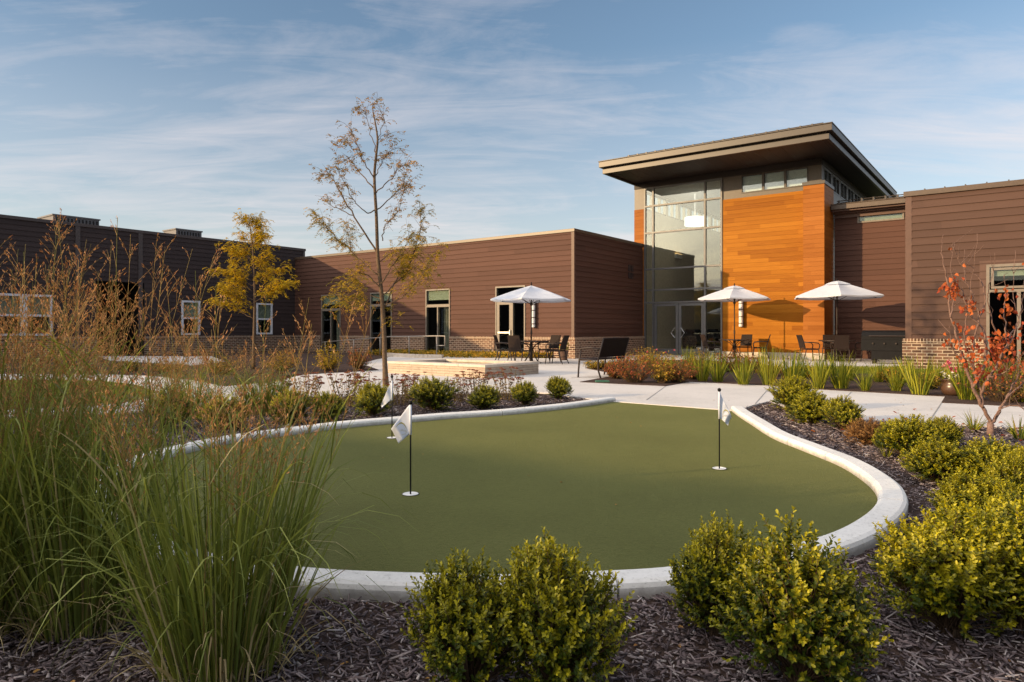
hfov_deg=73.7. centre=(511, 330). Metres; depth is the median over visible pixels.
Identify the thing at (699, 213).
window
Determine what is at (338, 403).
boxwood shrub
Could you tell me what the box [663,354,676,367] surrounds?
iris clump
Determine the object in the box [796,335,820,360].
woven armchair
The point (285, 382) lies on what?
sedum plant
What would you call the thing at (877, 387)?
mulch bed
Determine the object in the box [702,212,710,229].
window
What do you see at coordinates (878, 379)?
iris clump
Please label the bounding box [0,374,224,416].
path
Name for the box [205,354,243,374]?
spirea shrub
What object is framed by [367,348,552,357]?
groundcover
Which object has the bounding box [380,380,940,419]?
plaza joint
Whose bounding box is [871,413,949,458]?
boxwood shrub
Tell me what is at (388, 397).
golf flag
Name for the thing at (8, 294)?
window
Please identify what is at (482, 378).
sedum plant
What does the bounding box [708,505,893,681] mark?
boxwood shrub
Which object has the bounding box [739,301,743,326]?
wall lamp
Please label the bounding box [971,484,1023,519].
boxwood shrub
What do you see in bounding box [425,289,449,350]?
window
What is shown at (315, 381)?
sedum plant
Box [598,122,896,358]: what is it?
entrance tower
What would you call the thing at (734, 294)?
patio umbrella
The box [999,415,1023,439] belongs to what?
grass tuft
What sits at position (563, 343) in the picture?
woven armchair
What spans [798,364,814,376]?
daylily shrub
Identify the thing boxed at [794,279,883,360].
patio umbrella
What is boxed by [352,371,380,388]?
sedum plant
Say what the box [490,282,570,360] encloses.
patio umbrella
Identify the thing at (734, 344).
round table
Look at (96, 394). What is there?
lawn
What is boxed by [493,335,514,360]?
woven armchair
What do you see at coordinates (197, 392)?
switchgrass
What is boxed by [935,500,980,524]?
boxwood shrub
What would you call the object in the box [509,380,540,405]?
boxwood shrub
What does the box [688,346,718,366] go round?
rose shrub
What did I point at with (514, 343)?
woven armchair
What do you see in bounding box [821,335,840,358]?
woven armchair
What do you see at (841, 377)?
iris clump
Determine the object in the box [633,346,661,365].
rose shrub
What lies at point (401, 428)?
golf flag
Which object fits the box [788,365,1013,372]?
grass
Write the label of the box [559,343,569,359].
flower pot
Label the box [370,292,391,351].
window
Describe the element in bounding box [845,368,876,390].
iris clump
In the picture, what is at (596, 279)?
brown wing
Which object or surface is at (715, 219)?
window
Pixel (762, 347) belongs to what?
woven armchair
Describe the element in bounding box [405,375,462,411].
boxwood shrub
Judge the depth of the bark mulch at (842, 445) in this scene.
7.71 m
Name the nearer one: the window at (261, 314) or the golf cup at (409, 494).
the golf cup at (409, 494)
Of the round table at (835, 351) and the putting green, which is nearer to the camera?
the putting green
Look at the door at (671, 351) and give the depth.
30.05 m
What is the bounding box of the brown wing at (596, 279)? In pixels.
[294,228,644,358]
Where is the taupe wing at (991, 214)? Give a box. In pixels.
[902,179,1023,370]
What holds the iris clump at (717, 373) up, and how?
on the mulch bed at (877, 387)
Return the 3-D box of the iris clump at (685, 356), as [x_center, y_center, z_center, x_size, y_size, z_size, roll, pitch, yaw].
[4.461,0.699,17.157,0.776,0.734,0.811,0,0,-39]
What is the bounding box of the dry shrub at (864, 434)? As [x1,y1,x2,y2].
[839,415,885,446]
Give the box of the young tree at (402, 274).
[305,92,451,385]
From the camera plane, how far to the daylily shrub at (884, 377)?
13.98 m
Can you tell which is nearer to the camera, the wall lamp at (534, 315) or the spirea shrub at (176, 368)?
the spirea shrub at (176, 368)
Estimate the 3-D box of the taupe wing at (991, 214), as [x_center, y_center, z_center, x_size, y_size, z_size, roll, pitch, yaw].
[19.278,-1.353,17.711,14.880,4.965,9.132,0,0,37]
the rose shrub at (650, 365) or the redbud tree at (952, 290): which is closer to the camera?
the redbud tree at (952, 290)
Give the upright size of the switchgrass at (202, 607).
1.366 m
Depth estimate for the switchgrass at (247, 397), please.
8.84 m
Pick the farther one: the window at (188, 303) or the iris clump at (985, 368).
the window at (188, 303)
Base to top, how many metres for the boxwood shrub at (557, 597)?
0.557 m
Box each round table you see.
[521,341,548,362]
[718,339,750,356]
[818,340,855,360]
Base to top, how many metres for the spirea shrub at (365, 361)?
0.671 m
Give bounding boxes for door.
[497,302,511,351]
[654,303,678,353]
[679,303,703,354]
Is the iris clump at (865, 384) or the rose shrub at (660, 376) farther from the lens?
the rose shrub at (660, 376)
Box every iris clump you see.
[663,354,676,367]
[675,347,697,363]
[687,353,717,380]
[699,349,732,381]
[722,352,756,384]
[745,343,787,384]
[777,348,814,380]
[789,353,817,378]
[801,349,837,388]
[808,351,864,388]
[844,360,864,380]
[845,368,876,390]
[864,359,891,381]
[882,365,907,390]
[886,359,915,382]
[897,353,955,394]
[924,362,951,377]
[939,356,996,399]
[975,359,994,377]
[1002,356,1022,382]
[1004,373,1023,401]
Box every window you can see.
[0,293,51,335]
[181,300,199,334]
[256,303,272,333]
[321,294,340,350]
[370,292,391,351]
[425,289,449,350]
[647,192,651,210]
[655,195,665,215]
[668,200,678,219]
[680,204,689,221]
[691,208,700,215]
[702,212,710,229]
[712,216,719,232]
[741,173,762,193]
[763,170,784,190]
[785,167,807,187]
[824,168,831,184]
[833,175,839,196]
[840,181,846,201]
[848,187,853,201]
[854,192,859,200]
[857,213,903,222]
[986,263,1023,370]
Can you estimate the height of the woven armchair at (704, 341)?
0.926 m
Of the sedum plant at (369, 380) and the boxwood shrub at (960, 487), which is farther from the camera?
the sedum plant at (369, 380)
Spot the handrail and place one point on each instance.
(393, 336)
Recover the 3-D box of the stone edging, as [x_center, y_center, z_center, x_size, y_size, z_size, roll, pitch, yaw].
[-4.070,1.020,27.436,3.366,0.160,0.574,0,0,40]
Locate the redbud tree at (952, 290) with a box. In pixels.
[937,229,1023,434]
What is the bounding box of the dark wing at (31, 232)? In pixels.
[0,214,305,358]
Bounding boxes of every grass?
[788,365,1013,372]
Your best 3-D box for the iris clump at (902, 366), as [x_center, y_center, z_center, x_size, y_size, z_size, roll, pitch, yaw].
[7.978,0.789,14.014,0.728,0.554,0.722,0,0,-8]
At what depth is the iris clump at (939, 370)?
13.29 m
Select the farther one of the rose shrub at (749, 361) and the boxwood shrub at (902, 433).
the rose shrub at (749, 361)
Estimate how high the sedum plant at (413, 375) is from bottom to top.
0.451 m
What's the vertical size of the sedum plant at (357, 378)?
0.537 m
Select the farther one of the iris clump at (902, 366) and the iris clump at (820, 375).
the iris clump at (902, 366)
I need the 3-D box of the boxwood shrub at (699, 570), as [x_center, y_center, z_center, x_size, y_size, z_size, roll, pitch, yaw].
[0.746,0.886,2.467,0.374,0.464,0.380,0,0,36]
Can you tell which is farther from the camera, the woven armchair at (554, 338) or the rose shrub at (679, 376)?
the woven armchair at (554, 338)
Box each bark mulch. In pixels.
[0,394,1023,455]
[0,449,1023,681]
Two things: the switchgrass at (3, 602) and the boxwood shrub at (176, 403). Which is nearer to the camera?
the switchgrass at (3, 602)
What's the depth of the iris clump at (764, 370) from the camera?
13.36 m
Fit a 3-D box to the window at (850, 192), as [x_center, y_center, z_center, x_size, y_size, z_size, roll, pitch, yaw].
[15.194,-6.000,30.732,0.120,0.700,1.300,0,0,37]
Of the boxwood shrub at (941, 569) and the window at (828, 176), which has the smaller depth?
the boxwood shrub at (941, 569)
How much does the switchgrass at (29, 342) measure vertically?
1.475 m
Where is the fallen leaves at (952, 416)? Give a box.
[783,409,1023,447]
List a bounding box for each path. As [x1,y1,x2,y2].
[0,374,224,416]
[99,356,218,365]
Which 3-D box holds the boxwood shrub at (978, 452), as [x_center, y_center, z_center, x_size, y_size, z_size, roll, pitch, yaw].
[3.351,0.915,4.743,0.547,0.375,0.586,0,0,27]
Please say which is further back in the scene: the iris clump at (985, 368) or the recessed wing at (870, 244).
the recessed wing at (870, 244)
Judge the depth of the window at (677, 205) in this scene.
34.26 m
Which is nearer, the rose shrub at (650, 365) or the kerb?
the kerb
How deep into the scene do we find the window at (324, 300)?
34.84 m
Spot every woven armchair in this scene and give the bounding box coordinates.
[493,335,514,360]
[507,335,530,360]
[538,335,560,362]
[545,335,569,363]
[700,335,720,358]
[736,334,753,357]
[753,335,770,357]
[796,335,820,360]
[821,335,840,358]
[830,335,850,362]
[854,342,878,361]
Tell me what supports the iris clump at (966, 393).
on the mulch bed at (877, 387)
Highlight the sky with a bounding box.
[0,0,1023,255]
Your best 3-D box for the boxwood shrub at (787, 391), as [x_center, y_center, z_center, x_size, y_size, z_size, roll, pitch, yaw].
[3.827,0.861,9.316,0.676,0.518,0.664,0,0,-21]
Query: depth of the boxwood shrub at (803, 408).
7.95 m
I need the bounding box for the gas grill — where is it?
[861,330,904,363]
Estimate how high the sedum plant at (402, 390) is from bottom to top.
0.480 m
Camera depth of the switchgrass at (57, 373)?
2.86 m
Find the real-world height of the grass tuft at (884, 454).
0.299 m
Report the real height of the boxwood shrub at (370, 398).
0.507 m
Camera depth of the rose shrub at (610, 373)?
15.07 m
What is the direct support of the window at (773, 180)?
in the entrance tower
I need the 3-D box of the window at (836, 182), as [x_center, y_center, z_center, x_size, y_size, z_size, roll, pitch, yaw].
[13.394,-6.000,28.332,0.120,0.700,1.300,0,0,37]
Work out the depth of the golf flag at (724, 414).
5.37 m
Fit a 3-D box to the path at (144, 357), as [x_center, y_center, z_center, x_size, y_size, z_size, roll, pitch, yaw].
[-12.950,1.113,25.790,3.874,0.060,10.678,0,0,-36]
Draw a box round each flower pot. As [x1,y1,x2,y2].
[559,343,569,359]
[939,360,965,395]
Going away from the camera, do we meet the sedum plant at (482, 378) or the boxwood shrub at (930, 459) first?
the boxwood shrub at (930, 459)
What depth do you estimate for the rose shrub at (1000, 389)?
10.19 m
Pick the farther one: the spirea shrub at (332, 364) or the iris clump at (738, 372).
the spirea shrub at (332, 364)
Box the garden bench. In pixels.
[577,337,628,377]
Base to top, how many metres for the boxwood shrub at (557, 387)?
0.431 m
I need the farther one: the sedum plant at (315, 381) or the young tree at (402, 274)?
the young tree at (402, 274)
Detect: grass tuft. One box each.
[870,438,896,457]
[963,408,990,431]
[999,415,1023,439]
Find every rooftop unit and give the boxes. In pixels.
[37,214,100,224]
[162,228,202,236]
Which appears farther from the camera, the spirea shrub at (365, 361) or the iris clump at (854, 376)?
the spirea shrub at (365, 361)
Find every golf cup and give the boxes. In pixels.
[402,492,418,495]
[712,467,726,469]
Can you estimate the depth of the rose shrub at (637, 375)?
13.99 m
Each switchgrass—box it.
[0,208,293,656]
[0,226,203,610]
[0,240,175,650]
[0,271,418,681]
[0,273,185,531]
[143,342,257,419]
[199,343,323,415]
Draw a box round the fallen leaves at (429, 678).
[33,414,1010,681]
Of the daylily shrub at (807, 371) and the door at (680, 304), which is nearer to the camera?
the daylily shrub at (807, 371)
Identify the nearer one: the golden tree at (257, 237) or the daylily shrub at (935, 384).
the daylily shrub at (935, 384)
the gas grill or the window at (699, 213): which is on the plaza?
the gas grill
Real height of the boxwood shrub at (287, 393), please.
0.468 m
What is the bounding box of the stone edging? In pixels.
[387,353,443,357]
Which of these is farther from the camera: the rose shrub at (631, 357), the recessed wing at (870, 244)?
the recessed wing at (870, 244)
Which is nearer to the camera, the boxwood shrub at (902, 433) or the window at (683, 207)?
the boxwood shrub at (902, 433)
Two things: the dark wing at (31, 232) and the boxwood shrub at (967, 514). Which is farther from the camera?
the dark wing at (31, 232)
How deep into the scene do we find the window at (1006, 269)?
17.30 m
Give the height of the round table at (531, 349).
0.738 m
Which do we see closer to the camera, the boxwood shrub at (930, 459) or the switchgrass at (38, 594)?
the switchgrass at (38, 594)
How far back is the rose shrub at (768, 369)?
15.92 m
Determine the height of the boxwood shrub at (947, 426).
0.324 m
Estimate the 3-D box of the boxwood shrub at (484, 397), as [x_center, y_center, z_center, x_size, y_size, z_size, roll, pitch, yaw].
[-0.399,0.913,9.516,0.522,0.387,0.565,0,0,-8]
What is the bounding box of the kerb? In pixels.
[96,397,907,602]
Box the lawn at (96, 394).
[0,380,151,406]
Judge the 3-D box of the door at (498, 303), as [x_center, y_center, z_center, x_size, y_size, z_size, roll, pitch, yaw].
[-0.323,-0.070,28.070,0.775,2.241,0.120,0,0,37]
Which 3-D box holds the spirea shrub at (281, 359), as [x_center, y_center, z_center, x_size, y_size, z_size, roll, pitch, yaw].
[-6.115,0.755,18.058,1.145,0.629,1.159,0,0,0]
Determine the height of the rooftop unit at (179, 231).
0.748 m
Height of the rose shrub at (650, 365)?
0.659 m
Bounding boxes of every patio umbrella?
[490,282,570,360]
[698,283,770,357]
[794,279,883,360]
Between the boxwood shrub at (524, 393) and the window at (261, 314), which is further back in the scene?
the window at (261, 314)
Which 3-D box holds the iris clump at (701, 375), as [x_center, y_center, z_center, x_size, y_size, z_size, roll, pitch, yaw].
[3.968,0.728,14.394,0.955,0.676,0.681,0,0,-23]
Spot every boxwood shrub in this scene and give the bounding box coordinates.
[141,386,193,427]
[195,390,252,429]
[267,386,314,423]
[310,391,348,421]
[351,381,394,415]
[400,546,536,681]
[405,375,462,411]
[465,384,500,409]
[489,526,637,681]
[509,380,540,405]
[544,375,572,398]
[666,509,761,637]
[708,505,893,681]
[764,375,818,410]
[783,388,830,424]
[818,394,865,429]
[862,500,1023,642]
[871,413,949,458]
[897,431,973,484]
[924,414,964,445]
[924,465,1023,518]
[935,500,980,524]
[951,434,1022,481]
[960,495,1023,636]
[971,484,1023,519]
[981,444,1023,496]
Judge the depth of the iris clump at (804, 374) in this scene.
15.01 m
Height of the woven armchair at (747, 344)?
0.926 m
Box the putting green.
[112,402,876,573]
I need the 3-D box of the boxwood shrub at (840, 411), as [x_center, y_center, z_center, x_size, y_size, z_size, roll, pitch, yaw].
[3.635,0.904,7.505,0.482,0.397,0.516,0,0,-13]
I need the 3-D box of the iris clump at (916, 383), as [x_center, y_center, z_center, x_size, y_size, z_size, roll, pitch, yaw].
[6.849,0.701,11.337,0.726,0.731,1.151,0,0,-39]
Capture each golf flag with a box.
[381,375,392,437]
[391,400,412,493]
[717,388,730,468]
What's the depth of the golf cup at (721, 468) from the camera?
5.37 m
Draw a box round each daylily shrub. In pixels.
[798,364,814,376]
[876,367,904,381]
[916,369,940,388]
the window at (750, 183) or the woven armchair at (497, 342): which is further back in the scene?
the window at (750, 183)
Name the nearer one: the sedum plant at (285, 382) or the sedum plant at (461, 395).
the sedum plant at (285, 382)
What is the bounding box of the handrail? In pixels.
[322,335,445,355]
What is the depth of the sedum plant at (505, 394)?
10.68 m
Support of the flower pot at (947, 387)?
on the mulch bed at (877, 387)
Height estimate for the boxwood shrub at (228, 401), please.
0.449 m
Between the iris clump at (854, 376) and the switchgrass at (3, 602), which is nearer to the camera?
the switchgrass at (3, 602)
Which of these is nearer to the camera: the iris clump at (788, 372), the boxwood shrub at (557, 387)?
the boxwood shrub at (557, 387)
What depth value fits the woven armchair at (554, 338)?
23.32 m
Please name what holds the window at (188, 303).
in the dark wing at (31, 232)
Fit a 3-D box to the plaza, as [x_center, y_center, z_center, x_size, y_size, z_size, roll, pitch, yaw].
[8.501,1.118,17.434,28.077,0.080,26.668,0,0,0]
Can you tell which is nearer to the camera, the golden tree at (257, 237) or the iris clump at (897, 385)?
the iris clump at (897, 385)
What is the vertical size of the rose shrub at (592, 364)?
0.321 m
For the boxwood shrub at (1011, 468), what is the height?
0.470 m
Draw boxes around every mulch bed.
[283,363,377,376]
[580,360,1023,406]
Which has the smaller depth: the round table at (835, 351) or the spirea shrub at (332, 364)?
the spirea shrub at (332, 364)
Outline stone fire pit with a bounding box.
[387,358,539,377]
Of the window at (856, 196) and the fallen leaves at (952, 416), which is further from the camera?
the window at (856, 196)
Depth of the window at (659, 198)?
33.03 m
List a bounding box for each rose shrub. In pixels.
[584,360,606,368]
[602,360,625,378]
[606,349,638,369]
[609,352,661,382]
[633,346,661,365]
[638,346,681,369]
[650,359,675,382]
[657,355,699,382]
[678,354,704,378]
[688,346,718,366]
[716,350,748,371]
[741,353,762,369]
[752,360,782,375]
[956,344,1023,402]
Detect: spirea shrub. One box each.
[110,358,143,371]
[145,357,189,373]
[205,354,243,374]
[259,348,301,370]
[312,341,344,371]
[347,346,371,369]
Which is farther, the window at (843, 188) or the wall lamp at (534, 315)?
the window at (843, 188)
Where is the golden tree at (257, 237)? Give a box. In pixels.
[203,208,300,368]
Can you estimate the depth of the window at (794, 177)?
26.96 m
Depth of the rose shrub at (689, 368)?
14.87 m
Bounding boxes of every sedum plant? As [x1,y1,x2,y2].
[256,372,293,398]
[292,372,324,404]
[327,369,363,406]
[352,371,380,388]
[384,373,418,405]
[399,371,424,399]
[444,373,472,403]
[459,368,490,395]
[488,366,525,400]
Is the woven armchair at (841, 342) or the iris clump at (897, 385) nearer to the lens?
the iris clump at (897, 385)
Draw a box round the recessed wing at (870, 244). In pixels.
[831,194,1023,361]
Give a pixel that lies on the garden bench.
(611, 347)
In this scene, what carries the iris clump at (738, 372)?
on the mulch bed at (877, 387)
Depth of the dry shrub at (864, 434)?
6.49 m
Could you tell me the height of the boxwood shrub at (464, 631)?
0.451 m
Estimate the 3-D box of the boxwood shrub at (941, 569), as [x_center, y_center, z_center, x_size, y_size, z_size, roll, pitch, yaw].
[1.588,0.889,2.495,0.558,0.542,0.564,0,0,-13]
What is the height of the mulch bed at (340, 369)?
0.060 m
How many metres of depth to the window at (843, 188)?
29.53 m
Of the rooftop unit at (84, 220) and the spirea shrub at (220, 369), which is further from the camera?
the rooftop unit at (84, 220)
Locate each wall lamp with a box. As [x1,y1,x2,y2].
[532,303,535,327]
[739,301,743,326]
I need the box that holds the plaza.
[200,354,1023,429]
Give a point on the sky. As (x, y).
(151, 115)
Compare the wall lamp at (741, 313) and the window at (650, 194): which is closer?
the wall lamp at (741, 313)

